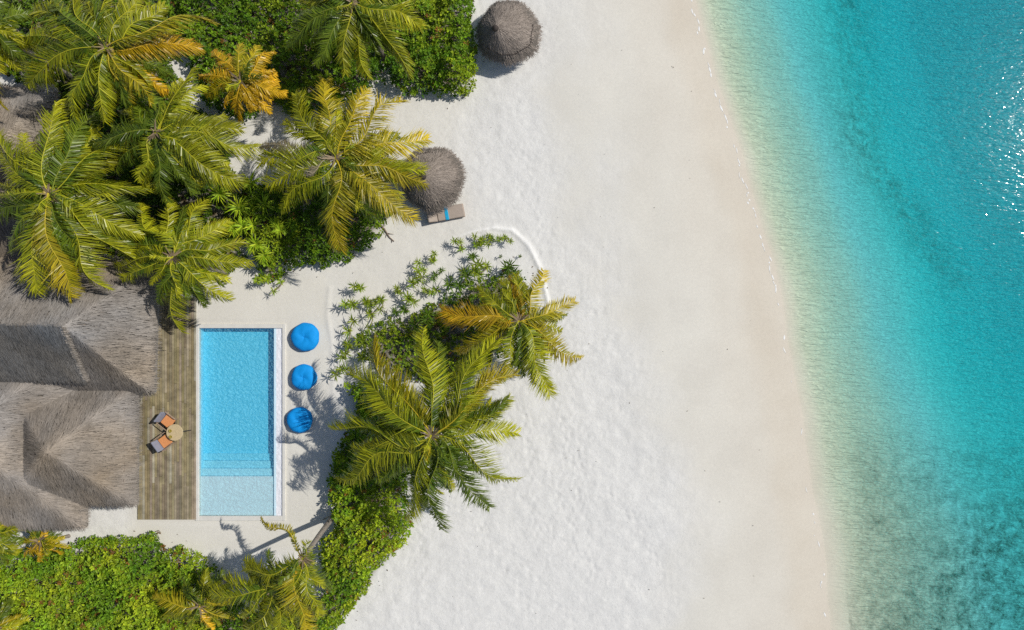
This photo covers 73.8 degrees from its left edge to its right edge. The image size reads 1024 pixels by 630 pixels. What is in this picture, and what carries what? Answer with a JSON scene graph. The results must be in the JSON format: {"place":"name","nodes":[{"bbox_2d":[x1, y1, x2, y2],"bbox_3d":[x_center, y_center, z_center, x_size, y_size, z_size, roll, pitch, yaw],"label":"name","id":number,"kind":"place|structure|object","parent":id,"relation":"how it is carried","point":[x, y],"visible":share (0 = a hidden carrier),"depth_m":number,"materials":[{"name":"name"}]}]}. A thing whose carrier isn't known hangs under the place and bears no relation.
{"place":"outdoors","nodes":[
{"label":"outdoors","id":0,"kind":"place"},
{"bbox_2d":[0,0,1023,629],"bbox_3d":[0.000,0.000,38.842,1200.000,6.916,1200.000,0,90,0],"label":"beach sand","id":1,"kind":"structure","parent":0,"point":[876,408],"depth_m":35.67,"materials":[{"name":"white sand"}]},
{"bbox_2d":[0,519,24,564],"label":"palm tree","id":2,"kind":"object","parent":1,"relation":"on","point":[7,545],"visible":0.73,"depth_m":32.75,"materials":[{"name":"green plant"}]},
{"bbox_2d":[0,597,35,629],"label":"palm tree","id":3,"kind":"object","parent":1,"relation":"on","point":[12,621],"visible":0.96,"depth_m":33.12,"materials":[{"name":"green plant"}]},
{"bbox_2d":[0,82,61,260],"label":"thatched hut","id":4,"kind":"object","parent":1,"relation":"on","point":[22,103],"visible":0.38,"depth_m":32.31,"materials":[{"name":"grey wicker"}]},
{"bbox_2d":[0,0,78,111],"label":"palm tree","id":5,"kind":"object","parent":1,"relation":"on","point":[11,37],"visible":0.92,"depth_m":29.93,"materials":[{"name":"green plant"}]},
{"bbox_2d":[16,521,70,562],"bbox_3d":[-23.172,11.213,33.978,2.477,3.272,2.319,43,90,0],"label":"palm tree","id":6,"kind":"object","parent":1,"relation":"on","point":[42,541],"visible":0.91,"depth_m":33.34,"materials":[{"name":"yellow plant"}]},
{"bbox_2d":[0,255,163,532],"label":"thatched villa","id":7,"kind":"object","parent":1,"relation":"on","point":[78,377],"visible":0.94,"depth_m":31.79,"materials":[{"name":"grey wood"}]},
{"bbox_2d":[0,98,163,302],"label":"palm tree","id":8,"kind":"object","parent":1,"relation":"on","point":[66,181],"visible":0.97,"depth_m":29.39,"materials":[{"name":"green plant"}]},
{"bbox_2d":[14,0,218,126],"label":"palm tree","id":9,"kind":"object","parent":1,"relation":"on","point":[100,56],"visible":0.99,"depth_m":28.94,"materials":[{"name":"green plant"}]},
{"bbox_2d":[0,0,235,198],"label":"shrub thicket","id":10,"kind":"object","parent":1,"relation":"on","point":[127,174],"visible":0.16,"depth_m":34.74,"materials":[{"name":"green plant"}]},
{"bbox_2d":[0,530,314,629],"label":"shrub thicket","id":11,"kind":"object","parent":1,"relation":"on","point":[54,570],"visible":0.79,"depth_m":34.06,"materials":[{"name":"green plant"}]},
{"bbox_2d":[73,177,258,273],"bbox_3d":[-17.893,-4.474,34.832,9.753,1.470,5.491,0,90,0],"label":"shrub thicket","id":12,"kind":"object","parent":1,"relation":"on","point":[155,198],"visible":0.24,"depth_m":34.71,"materials":[{"name":"green plant"}]},
{"bbox_2d":[138,297,196,519],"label":"wooden deck","id":13,"kind":"structure","parent":1,"relation":"on","point":[167,491],"depth_m":35.43,"materials":[{"name":"wood"}]},
{"bbox_2d":[151,432,176,452],"bbox_3d":[-17.882,6.522,35.046,0.791,0.768,0.774,-36,90,0],"label":"armchair","id":14,"kind":"object","parent":13,"relation":"on","point":[163,443],"visible":0.89,"depth_m":34.99,"materials":[{"name":"orange fabric"}]},
{"bbox_2d":[153,410,179,430],"bbox_3d":[-17.737,5.403,35.046,0.791,0.768,0.774,38,90,0],"label":"armchair","id":15,"kind":"object","parent":13,"relation":"on","point":[166,419],"visible":0.91,"depth_m":34.99,"materials":[{"name":"orange fabric"}]},
{"bbox_2d":[166,422,190,440],"bbox_3d":[-17.115,5.998,35.094,1.000,0.658,1.005,0,90,0],"label":"round table","id":16,"kind":"object","parent":13,"relation":"on","point":[176,433],"visible":0.98,"depth_m":34.77,"materials":[{"name":"brown wood"}]},
{"bbox_2d":[88,65,261,204],"bbox_3d":[-14.843,-7.417,32.111,6.174,6.989,6.428,-38,90,0],"label":"palm tree","id":17,"kind":"object","parent":1,"relation":"on","point":[181,152],"visible":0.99,"depth_m":29.57,"materials":[{"name":"green plant"}]},
{"bbox_2d":[112,196,254,334],"bbox_3d":[-15.208,-2.764,32.577,5.658,6.059,6.418,-42,90,0],"label":"palm tree","id":18,"kind":"object","parent":1,"relation":"on","point":[179,272],"visible":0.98,"depth_m":30.59,"materials":[{"name":"green plant"}]},
{"bbox_2d":[150,568,236,629],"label":"palm tree","id":19,"kind":"object","parent":1,"relation":"on","point":[200,603],"visible":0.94,"depth_m":32.81,"materials":[{"name":"green plant"}]},
{"bbox_2d":[223,220,243,237],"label":"rosette plant","id":20,"kind":"object","parent":1,"relation":"on","point":[232,228],"visible":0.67,"depth_m":34.02,"materials":[{"name":"green plant"}]},
{"bbox_2d":[208,170,262,219],"bbox_3d":[-13.737,-5.943,34.481,2.908,2.118,2.562,0,90,0],"label":"rosette plant","id":21,"kind":"object","parent":1,"relation":"on","point":[236,207],"visible":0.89,"depth_m":33.71,"materials":[{"name":"green plant"}]},
{"bbox_2d":[195,324,285,520],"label":"swimming pool","id":22,"kind":"structure","parent":1,"relation":"on","point":[240,422],"depth_m":35.99,"materials":[{"name":"liquid"}]},
{"bbox_2d":[199,42,287,123],"bbox_3d":[-12.406,-10.659,32.817,4.179,5.583,3.766,0,90,0],"label":"palm tree","id":23,"kind":"object","parent":1,"relation":"on","point":[247,77],"visible":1,"depth_m":31.05,"materials":[{"name":"yellow plant"}]},
{"bbox_2d":[231,193,275,235],"bbox_3d":[-12.785,-4.843,34.574,1.629,1.936,2.845,44,90,0],"label":"rosette plant","id":24,"kind":"object","parent":1,"relation":"on","point":[250,224],"visible":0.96,"depth_m":33.89,"materials":[{"name":"green plant"}]},
{"bbox_2d":[244,232,272,265],"bbox_3d":[-12.624,-3.192,34.572,1.260,1.929,1.901,-36,90,0],"label":"rosette plant","id":25,"kind":"object","parent":1,"relation":"on","point":[253,244],"visible":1,"depth_m":33.99,"materials":[{"name":"green plant"}]},
{"bbox_2d":[252,273,272,285],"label":"rosette plant","id":26,"kind":"object","parent":1,"relation":"on","point":[261,278],"visible":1,"depth_m":34.71,"materials":[{"name":"green plant"}]},
{"bbox_2d":[207,549,317,629],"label":"palm tree","id":27,"kind":"object","parent":1,"relation":"on","point":[267,604],"visible":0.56,"depth_m":31.04,"materials":[{"name":"green plant"}]},
{"bbox_2d":[262,253,278,266],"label":"rosette plant","id":28,"kind":"object","parent":1,"relation":"on","point":[269,264],"visible":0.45,"depth_m":34.55,"materials":[{"name":"green plant"}]},
{"bbox_2d":[157,0,385,120],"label":"shrub thicket","id":29,"kind":"object","parent":1,"relation":"on","point":[275,29],"visible":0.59,"depth_m":34.31,"materials":[{"name":"green plant"}]},
{"bbox_2d":[267,216,287,238],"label":"rosette plant","id":30,"kind":"object","parent":1,"relation":"on","point":[277,225],"visible":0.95,"depth_m":34.07,"materials":[{"name":"green plant"}]},
{"bbox_2d":[269,277,285,295],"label":"rosette plant","id":31,"kind":"object","parent":1,"relation":"on","point":[279,281],"visible":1,"depth_m":34.93,"materials":[{"name":"green plant"}]},
{"bbox_2d":[241,512,333,629],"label":"palm tree","id":32,"kind":"object","parent":1,"relation":"on","point":[302,575],"visible":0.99,"depth_m":30.39,"materials":[{"name":"green plant"}]},
{"bbox_2d":[285,218,306,233],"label":"rosette plant","id":33,"kind":"object","parent":1,"relation":"on","point":[289,222],"visible":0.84,"depth_m":34.26,"materials":[{"name":"green plant"}]},
{"bbox_2d":[287,407,312,432],"bbox_3d":[-10.968,5.424,35.248,1.349,0.504,1.355,0,90,0],"label":"beanbag","id":34,"kind":"object","parent":1,"relation":"on","point":[299,419],"visible":1,"depth_m":35.04,"materials":[{"name":"blue fabric"}]},
{"bbox_2d":[291,364,316,389],"bbox_3d":[-10.728,3.205,35.248,1.347,0.504,1.350,0,90,0],"label":"beanbag","id":35,"kind":"object","parent":1,"relation":"on","point":[303,376],"visible":1,"depth_m":35.04,"materials":[{"name":"blue fabric"}]},
{"bbox_2d":[291,323,318,350],"bbox_3d":[-10.702,1.132,35.248,1.485,0.504,1.482,0,90,0],"label":"beanbag","id":36,"kind":"object","parent":1,"relation":"on","point":[304,336],"visible":1,"depth_m":35.04,"materials":[{"name":"blue fabric"}]},
{"bbox_2d":[238,180,396,282],"bbox_3d":[-10.016,-4.315,34.500,8.199,2.096,5.363,0,90,0],"label":"shrub thicket","id":37,"kind":"object","parent":1,"relation":"on","point":[308,246],"visible":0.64,"depth_m":34.34,"materials":[{"name":"green plant"}]},
{"bbox_2d":[329,362,349,381],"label":"rosette plant","id":38,"kind":"object","parent":1,"relation":"on","point":[342,369],"visible":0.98,"depth_m":34.79,"materials":[{"name":"green plant"}]},
{"bbox_2d":[335,340,353,364],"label":"rosette plant","id":39,"kind":"object","parent":1,"relation":"on","point":[343,355],"visible":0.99,"depth_m":34.81,"materials":[{"name":"green plant"}]},
{"bbox_2d":[254,73,434,254],"bbox_3d":[-7.738,-6.924,32.624,8.263,5.962,8.457,0,90,0],"label":"palm tree","id":40,"kind":"object","parent":1,"relation":"on","point":[362,168],"visible":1,"depth_m":30.67,"materials":[{"name":"green plant"}]},
{"bbox_2d":[339,297,358,310],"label":"rosette plant","id":41,"kind":"object","parent":1,"relation":"on","point":[351,304],"visible":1,"depth_m":34.74,"materials":[{"name":"green plant"}]},
{"bbox_2d":[340,314,358,351],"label":"rosette plant","id":42,"kind":"object","parent":1,"relation":"on","point":[353,321],"visible":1,"depth_m":34.85,"materials":[{"name":"green plant"}]},
{"bbox_2d":[282,0,427,80],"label":"palm tree","id":43,"kind":"object","parent":1,"relation":"on","point":[342,18],"visible":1,"depth_m":29.77,"materials":[{"name":"green plant"}]},
{"bbox_2d":[348,280,365,293],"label":"rosette plant","id":44,"kind":"object","parent":1,"relation":"on","point":[357,287],"visible":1,"depth_m":34.63,"materials":[{"name":"green plant"}]},
{"bbox_2d":[351,330,370,348],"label":"rosette plant","id":45,"kind":"object","parent":1,"relation":"on","point":[362,336],"visible":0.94,"depth_m":34.71,"materials":[{"name":"green plant"}]},
{"bbox_2d":[307,374,415,629],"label":"shrub thicket","id":46,"kind":"object","parent":1,"relation":"on","point":[328,562],"visible":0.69,"depth_m":34.20,"materials":[{"name":"green plant"}]},
{"bbox_2d":[356,351,373,363],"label":"rosette plant","id":47,"kind":"object","parent":1,"relation":"on","point":[362,356],"visible":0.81,"depth_m":34.80,"materials":[{"name":"green plant"}]},
{"bbox_2d":[362,300,376,335],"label":"rosette plant","id":48,"kind":"object","parent":1,"relation":"on","point":[369,312],"visible":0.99,"depth_m":34.87,"materials":[{"name":"green plant"}]},
{"bbox_2d":[358,295,383,306],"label":"rosette plant","id":49,"kind":"object","parent":1,"relation":"on","point":[367,300],"visible":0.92,"depth_m":34.75,"materials":[{"name":"green plant"}]},
{"bbox_2d":[369,295,388,315],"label":"rosette plant","id":50,"kind":"object","parent":1,"relation":"on","point":[381,307],"visible":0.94,"depth_m":34.85,"materials":[{"name":"green plant"}]},
{"bbox_2d":[380,224,393,240],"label":"fallen frond","id":51,"kind":"object","parent":1,"relation":"on","point":[386,232],"visible":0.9,"depth_m":35.42,"materials":[{"name":"plant"}]},
{"bbox_2d":[392,284,404,295],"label":"rosette plant","id":52,"kind":"object","parent":1,"relation":"on","point":[397,291],"visible":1,"depth_m":34.99,"materials":[{"name":"green plant"}]},
{"bbox_2d":[391,304,410,316],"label":"rosette plant","id":53,"kind":"object","parent":1,"relation":"on","point":[404,309],"visible":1,"depth_m":34.81,"materials":[{"name":"green plant"}]},
{"bbox_2d":[400,291,419,308],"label":"rosette plant","id":54,"kind":"object","parent":1,"relation":"on","point":[407,297],"visible":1,"depth_m":34.78,"materials":[{"name":"green plant"}]},
{"bbox_2d":[406,271,427,288],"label":"rosette plant","id":55,"kind":"object","parent":1,"relation":"on","point":[417,280],"visible":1,"depth_m":34.66,"materials":[{"name":"green plant"}]},
{"bbox_2d":[412,259,427,274],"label":"rosette plant","id":56,"kind":"object","parent":1,"relation":"on","point":[422,269],"visible":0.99,"depth_m":34.94,"materials":[{"name":"green plant"}]},
{"bbox_2d":[406,306,437,333],"bbox_3d":[-4.489,0.327,34.884,1.172,1.318,1.901,42,90,0],"label":"rosette plant","id":57,"kind":"object","parent":1,"relation":"on","point":[425,319],"visible":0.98,"depth_m":34.47,"materials":[{"name":"green plant"}]},
{"bbox_2d":[327,325,524,532],"bbox_3d":[-3.950,5.210,32.278,9.204,6.660,9.554,0,90,0],"label":"palm tree","id":58,"kind":"object","parent":1,"relation":"on","point":[410,445],"visible":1,"depth_m":29.96,"materials":[{"name":"green plant"}]},
{"bbox_2d":[383,0,478,98],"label":"shrub thicket","id":59,"kind":"object","parent":1,"relation":"on","point":[449,54],"visible":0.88,"depth_m":34.17,"materials":[{"name":"green plant"}]},
{"bbox_2d":[421,284,441,295],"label":"rosette plant","id":60,"kind":"object","parent":1,"relation":"on","point":[433,291],"visible":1,"depth_m":35.05,"materials":[{"name":"green plant"}]},
{"bbox_2d":[427,250,437,265],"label":"rosette plant","id":61,"kind":"object","parent":1,"relation":"on","point":[433,260],"visible":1,"depth_m":34.92,"materials":[{"name":"green plant"}]},
{"bbox_2d":[400,146,467,214],"bbox_3d":[-4.019,-6.817,34.260,3.628,2.680,3.545,0,90,0],"label":"thatched parasol","id":62,"kind":"object","parent":1,"relation":"on","point":[443,177],"visible":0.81,"depth_m":33.92,"materials":[{"name":"wicker"}]},
{"bbox_2d":[428,266,445,283],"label":"rosette plant","id":63,"kind":"object","parent":1,"relation":"on","point":[432,278],"visible":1,"depth_m":34.95,"materials":[{"name":"green plant"}]},
{"bbox_2d":[357,269,525,386],"bbox_3d":[-3.055,1.045,34.818,9.428,1.452,4.772,-26,90,0],"label":"shrub thicket","id":64,"kind":"object","parent":1,"relation":"on","point":[407,365],"visible":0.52,"depth_m":34.74,"materials":[{"name":"green plant"}]},
{"bbox_2d":[427,203,464,222],"bbox_3d":[-3.423,-5.248,35.250,1.929,0.541,0.700,-10,90,0],"label":"sun lounger","id":65,"kind":"object","parent":1,"relation":"on","point":[456,211],"visible":0.8,"depth_m":35.15,"materials":[{"name":"beige fabric"}]},
{"bbox_2d":[444,206,448,219],"bbox_3d":[-3.385,-5.255,35.185,0.210,0.105,0.710,-10,90,0],"label":"towel","id":66,"kind":"object","parent":65,"relation":"on","point":[446,214],"visible":0.69,"depth_m":35.13,"materials":[{"name":"blue fabric"}]},
{"bbox_2d":[450,236,465,252],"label":"rosette plant","id":67,"kind":"object","parent":1,"relation":"on","point":[459,242],"visible":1,"depth_m":34.90,"materials":[{"name":"green plant"}]},
{"bbox_2d":[442,266,474,293],"bbox_3d":[-2.705,-1.771,34.920,1.978,1.238,1.230,-22,90,0],"label":"rosette plant","id":68,"kind":"object","parent":1,"relation":"on","point":[456,284],"visible":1,"depth_m":34.58,"materials":[{"name":"green plant"}]},
{"bbox_2d":[457,255,485,282],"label":"rosette plant","id":69,"kind":"object","parent":1,"relation":"on","point":[475,268],"visible":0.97,"depth_m":34.64,"materials":[{"name":"green plant"}]},
{"bbox_2d":[467,252,478,261],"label":"rosette plant","id":70,"kind":"object","parent":1,"relation":"on","point":[474,256],"visible":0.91,"depth_m":34.96,"materials":[{"name":"green plant"}]},
{"bbox_2d":[471,231,490,248],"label":"rosette plant","id":71,"kind":"object","parent":1,"relation":"on","point":[474,239],"visible":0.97,"depth_m":35.08,"materials":[{"name":"green plant"}]},
{"bbox_2d":[475,235,487,245],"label":"rosette plant","id":72,"kind":"object","parent":1,"relation":"on","point":[481,239],"visible":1,"depth_m":34.98,"materials":[{"name":"green plant"}]},
{"bbox_2d":[472,257,493,279],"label":"rosette plant","id":73,"kind":"object","parent":1,"relation":"on","point":[482,274],"visible":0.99,"depth_m":34.70,"materials":[{"name":"green plant"}]},
{"bbox_2d":[486,232,495,242],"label":"rosette plant","id":74,"kind":"object","parent":1,"relation":"on","point":[491,237],"visible":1,"depth_m":35.21,"materials":[{"name":"green plant"}]},
{"bbox_2d":[495,234,514,244],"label":"rosette plant","id":75,"kind":"object","parent":1,"relation":"on","point":[499,238],"visible":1,"depth_m":34.96,"materials":[{"name":"green plant"}]},
{"bbox_2d":[500,258,518,279],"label":"rosette plant","id":76,"kind":"object","parent":1,"relation":"on","point":[508,267],"visible":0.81,"depth_m":34.51,"materials":[{"name":"green plant"}]},
{"bbox_2d":[435,267,583,400],"bbox_3d":[-0.085,0.914,33.061,7.116,5.097,6.363,0,90,0],"label":"palm tree","id":77,"kind":"object","parent":1,"relation":"on","point":[530,333],"visible":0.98,"depth_m":31.42,"materials":[{"name":"green plant"}]},
{"bbox_2d":[476,0,542,66],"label":"thatched parasol","id":78,"kind":"object","parent":1,"relation":"on","point":[508,32],"visible":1,"depth_m":33.89,"materials":[{"name":"wicker"}]},
{"bbox_3d":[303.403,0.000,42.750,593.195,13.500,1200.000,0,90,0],"label":"sea","id":79,"kind":"structure","parent":0,"visible":0},
{"bbox_2d":[691,0,825,616],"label":"shore foam","id":80,"kind":"object","parent":79,"relation":"on","point":[755,216],"visible":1,"depth_m":35.96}
]}

